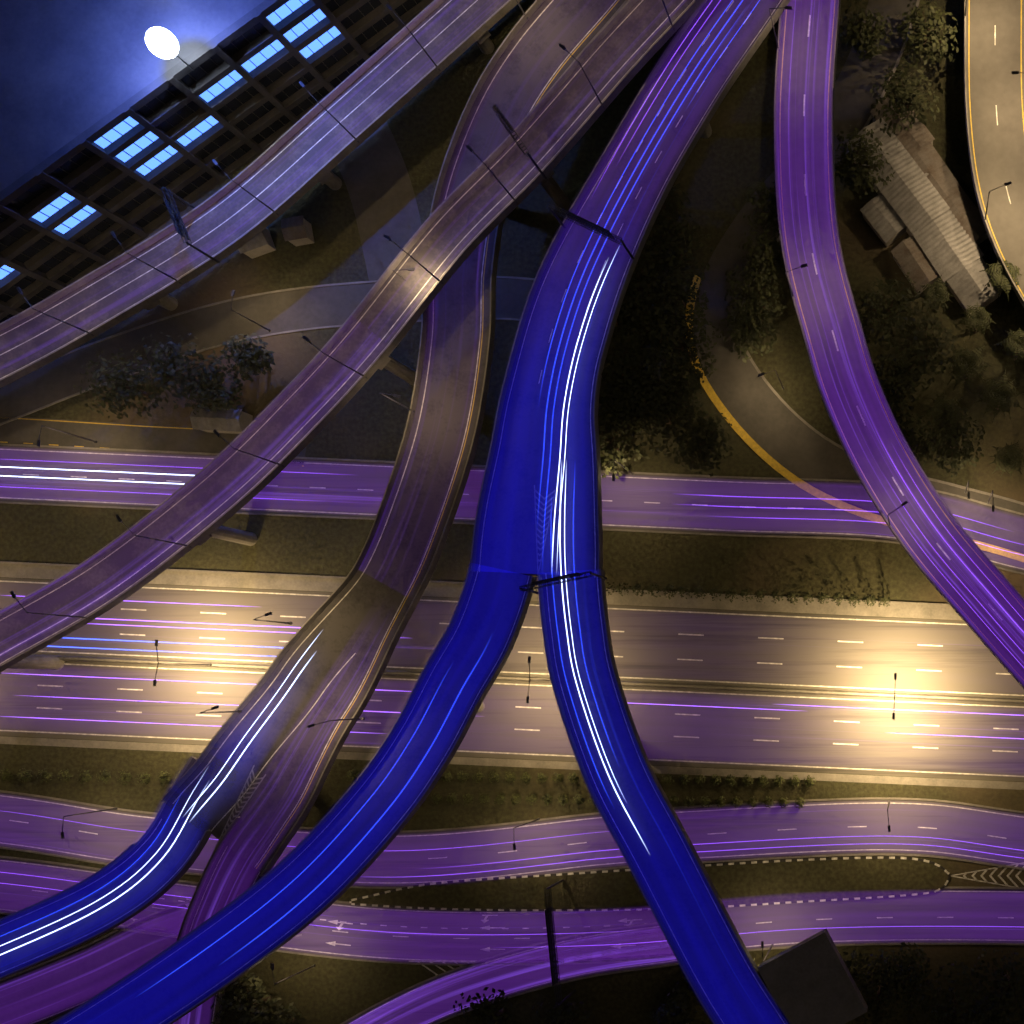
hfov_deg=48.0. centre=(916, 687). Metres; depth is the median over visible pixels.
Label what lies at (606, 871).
island kerb
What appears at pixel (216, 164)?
ramp lamp
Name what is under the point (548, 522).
blue gore
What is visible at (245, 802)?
gore
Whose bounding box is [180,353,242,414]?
tree
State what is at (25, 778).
shrub
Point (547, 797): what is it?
shrub
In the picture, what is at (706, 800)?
shrub
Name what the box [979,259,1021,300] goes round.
palm
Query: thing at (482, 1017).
tree
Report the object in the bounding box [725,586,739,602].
hedge tree
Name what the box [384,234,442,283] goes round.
flyover lamp
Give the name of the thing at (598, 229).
blue sign gantry
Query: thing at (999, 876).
gore
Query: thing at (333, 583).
barriers
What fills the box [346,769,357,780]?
shrub
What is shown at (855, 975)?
tree
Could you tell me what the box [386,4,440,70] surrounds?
ramp lamp
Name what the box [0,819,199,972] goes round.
ramp markings
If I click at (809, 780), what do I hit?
shrub
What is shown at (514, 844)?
service lamp
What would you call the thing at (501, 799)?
shrub
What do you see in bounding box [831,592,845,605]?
hedge tree
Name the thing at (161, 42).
building floodlight
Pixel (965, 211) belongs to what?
roof
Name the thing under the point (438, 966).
gore bottom
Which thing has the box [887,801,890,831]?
service lamp
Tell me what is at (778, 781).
shrub
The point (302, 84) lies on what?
ramp lamp
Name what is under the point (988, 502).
road lamp
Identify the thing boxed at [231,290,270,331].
old road lamp
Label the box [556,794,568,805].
shrub
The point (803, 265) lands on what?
flyover east lamp
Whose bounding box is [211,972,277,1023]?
tree
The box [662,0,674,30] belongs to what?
flyover lamp
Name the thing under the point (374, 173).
dirt track road
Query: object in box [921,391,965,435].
palm
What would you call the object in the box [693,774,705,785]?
shrub
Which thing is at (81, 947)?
link road kerb
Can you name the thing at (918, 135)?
roof
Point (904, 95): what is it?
tree
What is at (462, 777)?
shrub
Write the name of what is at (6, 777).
shrub
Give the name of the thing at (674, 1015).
tree
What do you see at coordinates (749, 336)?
tree
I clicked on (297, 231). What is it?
hut
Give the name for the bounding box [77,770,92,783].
shrub
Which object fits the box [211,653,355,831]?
ramp centre markings
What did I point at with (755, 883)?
island grass
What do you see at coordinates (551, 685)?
highway markings
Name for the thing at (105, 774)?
shrub
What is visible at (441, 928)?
service road markings
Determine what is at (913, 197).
roof
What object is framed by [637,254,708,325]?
tree
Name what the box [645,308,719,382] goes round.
tree
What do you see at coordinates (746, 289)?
tree
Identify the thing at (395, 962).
service road kerb
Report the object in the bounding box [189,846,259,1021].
ramp markings
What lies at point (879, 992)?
tree
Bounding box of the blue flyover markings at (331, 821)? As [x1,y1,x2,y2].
[64,567,528,1023]
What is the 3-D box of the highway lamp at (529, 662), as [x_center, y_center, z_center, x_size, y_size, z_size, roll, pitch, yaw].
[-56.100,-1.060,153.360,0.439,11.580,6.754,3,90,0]
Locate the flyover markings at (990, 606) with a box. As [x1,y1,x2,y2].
[803,15,1002,619]
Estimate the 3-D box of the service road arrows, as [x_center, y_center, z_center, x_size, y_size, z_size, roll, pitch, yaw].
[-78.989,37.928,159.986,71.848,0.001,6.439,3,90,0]
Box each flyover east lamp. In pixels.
[769,6,791,50]
[785,263,807,298]
[887,501,907,526]
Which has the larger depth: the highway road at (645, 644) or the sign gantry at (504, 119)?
the highway road at (645, 644)
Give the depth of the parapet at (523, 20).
150.37 m
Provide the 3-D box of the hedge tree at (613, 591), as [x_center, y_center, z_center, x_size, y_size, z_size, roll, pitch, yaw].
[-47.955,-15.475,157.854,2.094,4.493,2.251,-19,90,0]
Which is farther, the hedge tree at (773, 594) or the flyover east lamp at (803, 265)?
the hedge tree at (773, 594)
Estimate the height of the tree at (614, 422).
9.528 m
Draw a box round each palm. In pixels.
[917,277,953,315]
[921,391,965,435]
[943,345,991,392]
[956,302,995,339]
[974,369,1023,422]
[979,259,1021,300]
[990,440,1023,475]
[994,327,1023,368]
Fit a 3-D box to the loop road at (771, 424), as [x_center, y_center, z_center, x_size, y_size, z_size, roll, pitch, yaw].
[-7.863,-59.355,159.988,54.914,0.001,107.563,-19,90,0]
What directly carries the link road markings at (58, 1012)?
on the link road at (84, 974)
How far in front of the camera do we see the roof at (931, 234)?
156.67 m
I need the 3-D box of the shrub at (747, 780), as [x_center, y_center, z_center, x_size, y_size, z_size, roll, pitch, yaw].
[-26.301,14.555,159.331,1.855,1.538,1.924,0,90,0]
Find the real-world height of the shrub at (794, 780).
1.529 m
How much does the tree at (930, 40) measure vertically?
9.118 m
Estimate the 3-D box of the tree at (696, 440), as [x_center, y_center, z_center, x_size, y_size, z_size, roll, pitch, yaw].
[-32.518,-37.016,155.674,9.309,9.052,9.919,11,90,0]
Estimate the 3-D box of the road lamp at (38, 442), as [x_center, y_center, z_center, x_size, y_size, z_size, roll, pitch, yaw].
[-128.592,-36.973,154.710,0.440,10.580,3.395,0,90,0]
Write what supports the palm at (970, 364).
on the ground at (729, 159)
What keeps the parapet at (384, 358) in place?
on the ground at (729, 159)
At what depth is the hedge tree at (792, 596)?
158.12 m
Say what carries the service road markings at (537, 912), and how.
on the service road at (975, 915)
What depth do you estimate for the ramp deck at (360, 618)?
151.00 m
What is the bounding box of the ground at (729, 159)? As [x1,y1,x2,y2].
[0,0,1023,1023]
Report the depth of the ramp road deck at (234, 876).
152.26 m
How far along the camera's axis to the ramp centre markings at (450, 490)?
150.99 m
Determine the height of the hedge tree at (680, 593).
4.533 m
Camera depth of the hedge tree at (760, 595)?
157.91 m
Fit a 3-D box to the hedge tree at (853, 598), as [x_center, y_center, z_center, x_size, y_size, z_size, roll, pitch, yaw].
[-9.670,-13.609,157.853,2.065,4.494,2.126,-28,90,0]
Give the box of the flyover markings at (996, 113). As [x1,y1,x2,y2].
[995,25,1010,203]
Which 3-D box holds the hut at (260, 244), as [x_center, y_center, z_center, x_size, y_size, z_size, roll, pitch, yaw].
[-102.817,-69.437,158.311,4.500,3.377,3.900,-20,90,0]
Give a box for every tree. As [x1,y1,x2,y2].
[73,348,161,418]
[129,332,213,408]
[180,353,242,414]
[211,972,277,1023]
[212,333,275,380]
[250,997,305,1023]
[453,987,519,1023]
[598,372,649,447]
[598,400,641,478]
[605,582,617,595]
[615,582,630,595]
[623,369,703,458]
[631,583,646,596]
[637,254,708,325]
[644,204,713,272]
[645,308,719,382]
[647,583,660,597]
[649,988,693,1023]
[663,584,676,599]
[667,410,732,476]
[678,585,692,598]
[693,585,708,598]
[709,586,722,600]
[716,296,778,362]
[724,255,786,329]
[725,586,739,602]
[739,223,785,281]
[740,589,754,601]
[743,181,778,232]
[755,588,768,602]
[771,589,783,603]
[786,591,799,604]
[801,590,813,604]
[816,592,829,603]
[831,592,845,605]
[835,128,894,198]
[838,0,893,61]
[842,950,871,1023]
[847,593,859,607]
[851,949,912,1023]
[852,269,919,345]
[862,595,875,607]
[870,58,939,137]
[872,942,935,1007]
[873,342,928,419]
[878,594,889,606]
[882,291,969,389]
[893,410,936,465]
[895,0,963,69]
[920,403,984,476]
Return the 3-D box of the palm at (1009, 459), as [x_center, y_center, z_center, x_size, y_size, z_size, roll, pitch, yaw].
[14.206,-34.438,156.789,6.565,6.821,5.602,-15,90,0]
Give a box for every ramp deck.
[0,0,507,377]
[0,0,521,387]
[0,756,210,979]
[168,0,624,872]
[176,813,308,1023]
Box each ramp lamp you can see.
[17,287,93,335]
[110,231,181,283]
[200,706,241,712]
[212,158,278,214]
[253,612,291,624]
[299,81,359,142]
[307,717,364,727]
[380,393,414,411]
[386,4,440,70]
[393,268,413,280]
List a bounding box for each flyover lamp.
[10,591,90,618]
[115,515,191,547]
[213,429,283,466]
[302,335,367,378]
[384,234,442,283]
[466,145,517,203]
[559,43,604,108]
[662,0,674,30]
[984,181,1011,219]
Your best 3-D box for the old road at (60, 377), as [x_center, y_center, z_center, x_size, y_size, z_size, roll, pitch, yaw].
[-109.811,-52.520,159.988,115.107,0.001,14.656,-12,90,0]
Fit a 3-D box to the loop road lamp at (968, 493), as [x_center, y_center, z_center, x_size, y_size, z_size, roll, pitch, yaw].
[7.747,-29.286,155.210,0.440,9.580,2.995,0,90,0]
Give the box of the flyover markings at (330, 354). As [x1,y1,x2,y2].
[0,0,693,663]
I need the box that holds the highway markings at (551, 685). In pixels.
[0,580,1023,776]
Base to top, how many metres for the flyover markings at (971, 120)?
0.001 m
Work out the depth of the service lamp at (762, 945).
149.87 m
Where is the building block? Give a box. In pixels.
[0,0,433,322]
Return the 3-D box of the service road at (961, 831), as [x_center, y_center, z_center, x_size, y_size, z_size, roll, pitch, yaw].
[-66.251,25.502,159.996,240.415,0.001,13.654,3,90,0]
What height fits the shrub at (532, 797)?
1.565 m
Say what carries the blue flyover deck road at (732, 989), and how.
on the parapet at (665, 799)
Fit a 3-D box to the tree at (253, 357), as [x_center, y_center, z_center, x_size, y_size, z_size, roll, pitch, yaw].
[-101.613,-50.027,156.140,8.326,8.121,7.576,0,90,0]
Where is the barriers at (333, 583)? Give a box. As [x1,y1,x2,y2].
[0,561,1023,789]
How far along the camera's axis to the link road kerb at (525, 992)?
159.87 m
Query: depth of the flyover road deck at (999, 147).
153.00 m
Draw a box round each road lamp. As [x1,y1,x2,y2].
[37,425,96,446]
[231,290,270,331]
[612,460,634,480]
[757,370,783,388]
[964,480,969,498]
[987,490,993,511]
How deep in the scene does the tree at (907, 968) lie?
153.60 m
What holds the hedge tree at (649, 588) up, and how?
on the ground at (729, 159)
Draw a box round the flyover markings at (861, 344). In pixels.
[780,1,1023,680]
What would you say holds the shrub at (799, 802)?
on the ground at (729, 159)
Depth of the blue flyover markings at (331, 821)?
147.99 m
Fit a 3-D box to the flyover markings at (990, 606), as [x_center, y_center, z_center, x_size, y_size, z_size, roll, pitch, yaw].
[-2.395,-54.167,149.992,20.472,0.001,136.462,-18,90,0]
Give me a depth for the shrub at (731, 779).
158.98 m
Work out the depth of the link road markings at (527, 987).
159.98 m
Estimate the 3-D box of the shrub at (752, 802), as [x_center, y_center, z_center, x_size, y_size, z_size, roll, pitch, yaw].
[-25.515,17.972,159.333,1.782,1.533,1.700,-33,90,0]
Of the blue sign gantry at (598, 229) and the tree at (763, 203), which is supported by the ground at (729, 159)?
the tree at (763, 203)
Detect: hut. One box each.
[238,228,275,258]
[281,215,314,245]
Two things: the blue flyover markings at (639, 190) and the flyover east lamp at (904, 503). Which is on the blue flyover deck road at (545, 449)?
the blue flyover markings at (639, 190)
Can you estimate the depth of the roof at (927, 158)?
157.00 m
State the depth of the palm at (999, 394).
152.68 m
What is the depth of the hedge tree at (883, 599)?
158.13 m
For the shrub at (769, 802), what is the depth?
159.07 m
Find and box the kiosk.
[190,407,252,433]
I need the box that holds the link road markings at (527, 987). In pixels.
[349,926,676,1023]
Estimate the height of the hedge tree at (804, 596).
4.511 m
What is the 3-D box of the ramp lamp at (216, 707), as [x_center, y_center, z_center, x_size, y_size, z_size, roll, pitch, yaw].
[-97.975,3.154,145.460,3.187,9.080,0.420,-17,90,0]
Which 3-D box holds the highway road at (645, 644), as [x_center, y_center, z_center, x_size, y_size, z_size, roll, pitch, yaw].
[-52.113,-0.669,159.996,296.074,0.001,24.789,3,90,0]
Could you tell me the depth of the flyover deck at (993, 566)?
149.00 m
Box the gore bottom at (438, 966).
[409,961,471,977]
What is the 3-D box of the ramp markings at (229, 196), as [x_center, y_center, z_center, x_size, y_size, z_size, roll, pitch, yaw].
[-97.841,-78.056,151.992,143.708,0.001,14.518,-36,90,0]
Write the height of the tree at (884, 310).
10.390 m
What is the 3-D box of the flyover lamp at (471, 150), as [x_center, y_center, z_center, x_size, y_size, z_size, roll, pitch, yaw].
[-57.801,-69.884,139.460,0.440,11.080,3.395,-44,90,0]
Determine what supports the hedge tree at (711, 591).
on the ground at (729, 159)
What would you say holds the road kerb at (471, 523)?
on the road at (342, 484)
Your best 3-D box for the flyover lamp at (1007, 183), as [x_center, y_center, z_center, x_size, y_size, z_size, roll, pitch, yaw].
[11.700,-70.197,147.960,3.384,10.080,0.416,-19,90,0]
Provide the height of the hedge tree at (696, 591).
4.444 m
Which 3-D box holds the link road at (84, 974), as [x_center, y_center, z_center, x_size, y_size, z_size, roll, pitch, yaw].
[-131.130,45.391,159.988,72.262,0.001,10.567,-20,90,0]
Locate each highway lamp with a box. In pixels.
[153,640,211,685]
[526,656,550,702]
[892,673,896,719]
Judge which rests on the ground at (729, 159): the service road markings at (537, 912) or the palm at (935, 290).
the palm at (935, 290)
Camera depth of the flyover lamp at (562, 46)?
136.73 m
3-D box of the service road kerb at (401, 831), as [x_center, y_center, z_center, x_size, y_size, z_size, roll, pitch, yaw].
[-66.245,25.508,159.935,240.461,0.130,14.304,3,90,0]
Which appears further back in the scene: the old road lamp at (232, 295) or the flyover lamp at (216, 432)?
the old road lamp at (232, 295)
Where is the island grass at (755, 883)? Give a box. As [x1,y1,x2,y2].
[352,859,948,908]
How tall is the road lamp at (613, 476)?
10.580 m
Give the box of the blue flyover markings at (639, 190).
[539,1,750,388]
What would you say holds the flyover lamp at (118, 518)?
on the parapet at (384, 358)
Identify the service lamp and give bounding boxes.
[60,807,117,838]
[271,963,315,984]
[513,818,539,849]
[761,941,773,961]
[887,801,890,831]
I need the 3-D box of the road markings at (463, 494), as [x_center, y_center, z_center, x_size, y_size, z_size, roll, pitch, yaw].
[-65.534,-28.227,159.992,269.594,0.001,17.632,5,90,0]
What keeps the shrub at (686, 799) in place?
on the ground at (729, 159)
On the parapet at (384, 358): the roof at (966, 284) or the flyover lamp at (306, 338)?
the flyover lamp at (306, 338)
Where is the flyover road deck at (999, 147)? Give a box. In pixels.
[966,0,1023,297]
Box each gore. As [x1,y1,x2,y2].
[214,765,265,849]
[534,485,556,572]
[951,862,1023,886]
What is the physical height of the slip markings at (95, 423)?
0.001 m
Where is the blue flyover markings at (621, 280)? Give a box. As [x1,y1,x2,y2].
[479,0,781,577]
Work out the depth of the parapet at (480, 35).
151.51 m
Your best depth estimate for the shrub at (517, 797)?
159.12 m
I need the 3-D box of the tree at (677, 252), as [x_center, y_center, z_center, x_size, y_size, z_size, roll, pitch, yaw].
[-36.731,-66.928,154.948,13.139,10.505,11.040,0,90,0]
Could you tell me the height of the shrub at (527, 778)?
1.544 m
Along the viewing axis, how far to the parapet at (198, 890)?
151.86 m
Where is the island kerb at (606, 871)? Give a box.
[349,856,950,910]
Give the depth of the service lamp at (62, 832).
153.24 m
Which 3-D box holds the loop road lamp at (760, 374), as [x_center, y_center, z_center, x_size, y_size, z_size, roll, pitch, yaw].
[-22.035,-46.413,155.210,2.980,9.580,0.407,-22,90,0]
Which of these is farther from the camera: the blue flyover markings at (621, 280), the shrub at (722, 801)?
the shrub at (722, 801)
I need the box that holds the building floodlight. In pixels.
[145,27,193,70]
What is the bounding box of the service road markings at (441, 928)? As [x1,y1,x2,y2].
[159,898,645,928]
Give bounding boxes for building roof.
[757,929,867,1023]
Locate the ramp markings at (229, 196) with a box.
[0,0,501,378]
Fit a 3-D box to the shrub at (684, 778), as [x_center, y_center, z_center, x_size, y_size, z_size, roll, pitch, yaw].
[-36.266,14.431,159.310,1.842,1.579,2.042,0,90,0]
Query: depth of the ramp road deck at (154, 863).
151.01 m
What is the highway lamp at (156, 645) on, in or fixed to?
on the barriers at (333, 583)
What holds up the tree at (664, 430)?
on the ground at (729, 159)
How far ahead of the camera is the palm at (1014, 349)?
152.62 m
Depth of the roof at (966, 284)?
156.63 m
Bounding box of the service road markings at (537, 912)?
[0,860,1023,961]
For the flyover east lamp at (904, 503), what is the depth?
140.22 m
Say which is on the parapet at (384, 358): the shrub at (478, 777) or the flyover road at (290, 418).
the flyover road at (290, 418)
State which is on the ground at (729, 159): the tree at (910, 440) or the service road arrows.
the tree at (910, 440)
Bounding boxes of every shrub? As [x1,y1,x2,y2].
[0,768,12,782]
[17,768,32,781]
[37,768,52,782]
[58,769,72,782]
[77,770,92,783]
[96,769,110,783]
[116,770,131,784]
[135,771,150,784]
[155,771,170,785]
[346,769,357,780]
[442,771,451,782]
[457,770,469,782]
[472,771,483,782]
[488,770,499,782]
[494,792,505,804]
[505,772,515,783]
[510,794,521,804]
[520,772,531,783]
[525,793,536,805]
[536,773,547,783]
[541,793,552,805]
[551,772,563,783]
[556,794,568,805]
[568,772,578,783]
[573,794,584,804]
[662,773,673,784]
[668,795,678,806]
[679,773,689,785]
[684,795,694,806]
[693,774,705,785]
[699,796,710,806]
[710,774,720,785]
[715,796,725,807]
[725,774,735,785]
[730,796,742,807]
[742,774,752,785]
[746,796,758,808]
[757,775,767,786]
[762,796,773,807]
[772,775,784,786]
[778,797,789,808]
[788,775,799,786]
[794,797,805,808]
[804,775,815,786]
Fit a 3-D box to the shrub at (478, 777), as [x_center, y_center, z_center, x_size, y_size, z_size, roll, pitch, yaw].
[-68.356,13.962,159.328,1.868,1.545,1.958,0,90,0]
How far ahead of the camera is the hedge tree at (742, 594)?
157.64 m
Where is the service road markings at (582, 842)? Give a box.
[0,795,1023,882]
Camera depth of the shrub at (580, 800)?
159.07 m
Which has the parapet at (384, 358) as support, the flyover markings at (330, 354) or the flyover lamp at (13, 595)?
the flyover lamp at (13, 595)
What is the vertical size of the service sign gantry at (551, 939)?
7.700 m
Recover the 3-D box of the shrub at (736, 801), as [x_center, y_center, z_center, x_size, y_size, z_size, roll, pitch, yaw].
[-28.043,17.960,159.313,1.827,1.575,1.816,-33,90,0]
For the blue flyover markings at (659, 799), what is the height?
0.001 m
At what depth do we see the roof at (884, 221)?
157.37 m
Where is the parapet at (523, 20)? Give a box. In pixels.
[161,0,627,876]
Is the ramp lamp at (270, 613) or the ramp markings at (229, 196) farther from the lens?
the ramp markings at (229, 196)
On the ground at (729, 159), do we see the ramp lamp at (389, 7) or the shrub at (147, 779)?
the shrub at (147, 779)
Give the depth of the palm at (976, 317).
153.66 m
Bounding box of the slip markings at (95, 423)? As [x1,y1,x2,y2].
[0,417,303,466]
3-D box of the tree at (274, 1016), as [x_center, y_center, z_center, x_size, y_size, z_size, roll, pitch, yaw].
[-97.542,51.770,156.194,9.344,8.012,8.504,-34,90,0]
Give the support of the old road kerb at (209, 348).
on the old road at (60, 377)
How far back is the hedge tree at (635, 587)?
157.88 m
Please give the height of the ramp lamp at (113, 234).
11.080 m
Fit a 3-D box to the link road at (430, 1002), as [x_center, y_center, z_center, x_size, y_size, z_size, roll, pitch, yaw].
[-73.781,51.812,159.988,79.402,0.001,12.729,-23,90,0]
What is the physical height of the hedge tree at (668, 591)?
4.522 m
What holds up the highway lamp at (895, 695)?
on the barriers at (333, 583)
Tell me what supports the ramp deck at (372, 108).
on the parapet at (480, 35)
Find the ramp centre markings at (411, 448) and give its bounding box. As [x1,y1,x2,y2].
[173,0,616,866]
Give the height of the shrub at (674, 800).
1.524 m
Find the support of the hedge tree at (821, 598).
on the ground at (729, 159)
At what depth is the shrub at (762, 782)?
159.00 m
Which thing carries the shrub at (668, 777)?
on the ground at (729, 159)
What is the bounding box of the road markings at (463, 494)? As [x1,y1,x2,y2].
[0,449,1023,569]
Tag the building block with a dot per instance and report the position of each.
(110, 120)
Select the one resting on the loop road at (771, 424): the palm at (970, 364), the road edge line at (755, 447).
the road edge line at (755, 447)
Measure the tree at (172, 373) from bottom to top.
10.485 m
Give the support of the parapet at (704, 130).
on the ground at (729, 159)
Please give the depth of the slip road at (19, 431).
159.99 m
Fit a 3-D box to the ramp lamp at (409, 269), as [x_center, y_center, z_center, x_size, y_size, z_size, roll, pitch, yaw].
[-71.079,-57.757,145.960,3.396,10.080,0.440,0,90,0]
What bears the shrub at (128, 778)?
on the ground at (729, 159)
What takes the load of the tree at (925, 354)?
on the ground at (729, 159)
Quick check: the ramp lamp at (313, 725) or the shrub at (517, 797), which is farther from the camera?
the shrub at (517, 797)
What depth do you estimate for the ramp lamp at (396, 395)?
143.56 m
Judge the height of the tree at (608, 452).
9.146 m
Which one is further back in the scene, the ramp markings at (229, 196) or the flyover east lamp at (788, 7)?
the ramp markings at (229, 196)
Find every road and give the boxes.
[0,0,692,664]
[0,278,533,422]
[0,417,305,466]
[0,446,1023,572]
[0,578,1023,781]
[0,792,1023,886]
[0,858,1023,963]
[0,905,301,1023]
[57,572,530,1023]
[338,121,421,288]
[345,924,677,1023]
[475,0,782,577]
[542,575,786,1023]
[693,0,1023,553]
[777,0,1023,683]
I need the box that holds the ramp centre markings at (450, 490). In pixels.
[256,0,618,868]
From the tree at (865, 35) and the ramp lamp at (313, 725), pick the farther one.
the tree at (865, 35)
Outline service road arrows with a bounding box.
[185,898,641,951]
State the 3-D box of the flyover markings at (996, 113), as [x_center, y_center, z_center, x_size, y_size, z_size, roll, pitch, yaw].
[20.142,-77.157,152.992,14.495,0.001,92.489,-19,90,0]
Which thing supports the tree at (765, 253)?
on the ground at (729, 159)
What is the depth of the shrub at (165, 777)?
159.15 m
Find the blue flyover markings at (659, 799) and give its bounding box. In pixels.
[545,571,784,1023]
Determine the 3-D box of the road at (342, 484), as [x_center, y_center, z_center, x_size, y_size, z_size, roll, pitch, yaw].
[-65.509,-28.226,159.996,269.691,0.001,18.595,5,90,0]
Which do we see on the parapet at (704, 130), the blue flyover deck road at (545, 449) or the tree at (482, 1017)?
the blue flyover deck road at (545, 449)
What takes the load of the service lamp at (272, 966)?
on the ground at (729, 159)
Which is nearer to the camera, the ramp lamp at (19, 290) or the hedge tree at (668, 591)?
the ramp lamp at (19, 290)
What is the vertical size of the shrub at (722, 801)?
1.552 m
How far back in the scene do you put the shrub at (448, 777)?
159.01 m
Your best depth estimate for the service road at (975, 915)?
159.99 m
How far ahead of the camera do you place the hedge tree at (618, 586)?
158.09 m
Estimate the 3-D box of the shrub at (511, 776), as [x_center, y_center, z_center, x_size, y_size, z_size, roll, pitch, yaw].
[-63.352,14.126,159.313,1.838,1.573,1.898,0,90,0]
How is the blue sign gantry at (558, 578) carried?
on the blue flyover deck road at (732, 989)
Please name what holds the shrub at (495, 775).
on the ground at (729, 159)
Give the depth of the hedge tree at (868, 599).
158.15 m
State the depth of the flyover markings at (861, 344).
149.99 m
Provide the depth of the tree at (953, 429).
152.31 m
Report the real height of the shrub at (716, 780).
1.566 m
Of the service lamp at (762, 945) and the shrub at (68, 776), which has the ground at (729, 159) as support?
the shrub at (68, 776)
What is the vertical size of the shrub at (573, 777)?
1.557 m
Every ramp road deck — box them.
[0,758,205,976]
[173,787,302,1023]
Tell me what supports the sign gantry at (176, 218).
on the parapet at (480, 35)
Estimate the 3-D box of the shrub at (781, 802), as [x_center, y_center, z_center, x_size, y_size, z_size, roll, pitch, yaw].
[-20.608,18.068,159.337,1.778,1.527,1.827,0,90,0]
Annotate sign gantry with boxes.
[161,187,219,262]
[492,104,546,178]
[519,571,606,594]
[544,879,575,1005]
[546,203,633,259]
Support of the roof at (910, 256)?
on the ground at (729, 159)
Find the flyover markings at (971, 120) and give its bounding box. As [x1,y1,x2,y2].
[968,0,1023,296]
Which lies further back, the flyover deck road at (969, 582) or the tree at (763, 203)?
the tree at (763, 203)
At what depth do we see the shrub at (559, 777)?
159.09 m
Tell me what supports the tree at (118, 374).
on the ground at (729, 159)
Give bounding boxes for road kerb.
[0,276,534,425]
[0,443,1023,574]
[0,790,1023,888]
[0,856,1023,965]
[0,901,302,1023]
[341,922,678,1023]
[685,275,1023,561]
[742,0,1023,504]
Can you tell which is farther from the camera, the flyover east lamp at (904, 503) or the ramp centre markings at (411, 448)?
the ramp centre markings at (411, 448)
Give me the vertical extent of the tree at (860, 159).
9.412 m
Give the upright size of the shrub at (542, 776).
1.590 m
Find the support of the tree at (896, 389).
on the ground at (729, 159)
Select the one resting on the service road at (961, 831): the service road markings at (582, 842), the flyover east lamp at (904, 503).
the service road markings at (582, 842)
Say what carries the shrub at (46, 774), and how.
on the ground at (729, 159)
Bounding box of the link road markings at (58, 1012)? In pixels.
[30,1000,87,1023]
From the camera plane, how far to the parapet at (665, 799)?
147.26 m

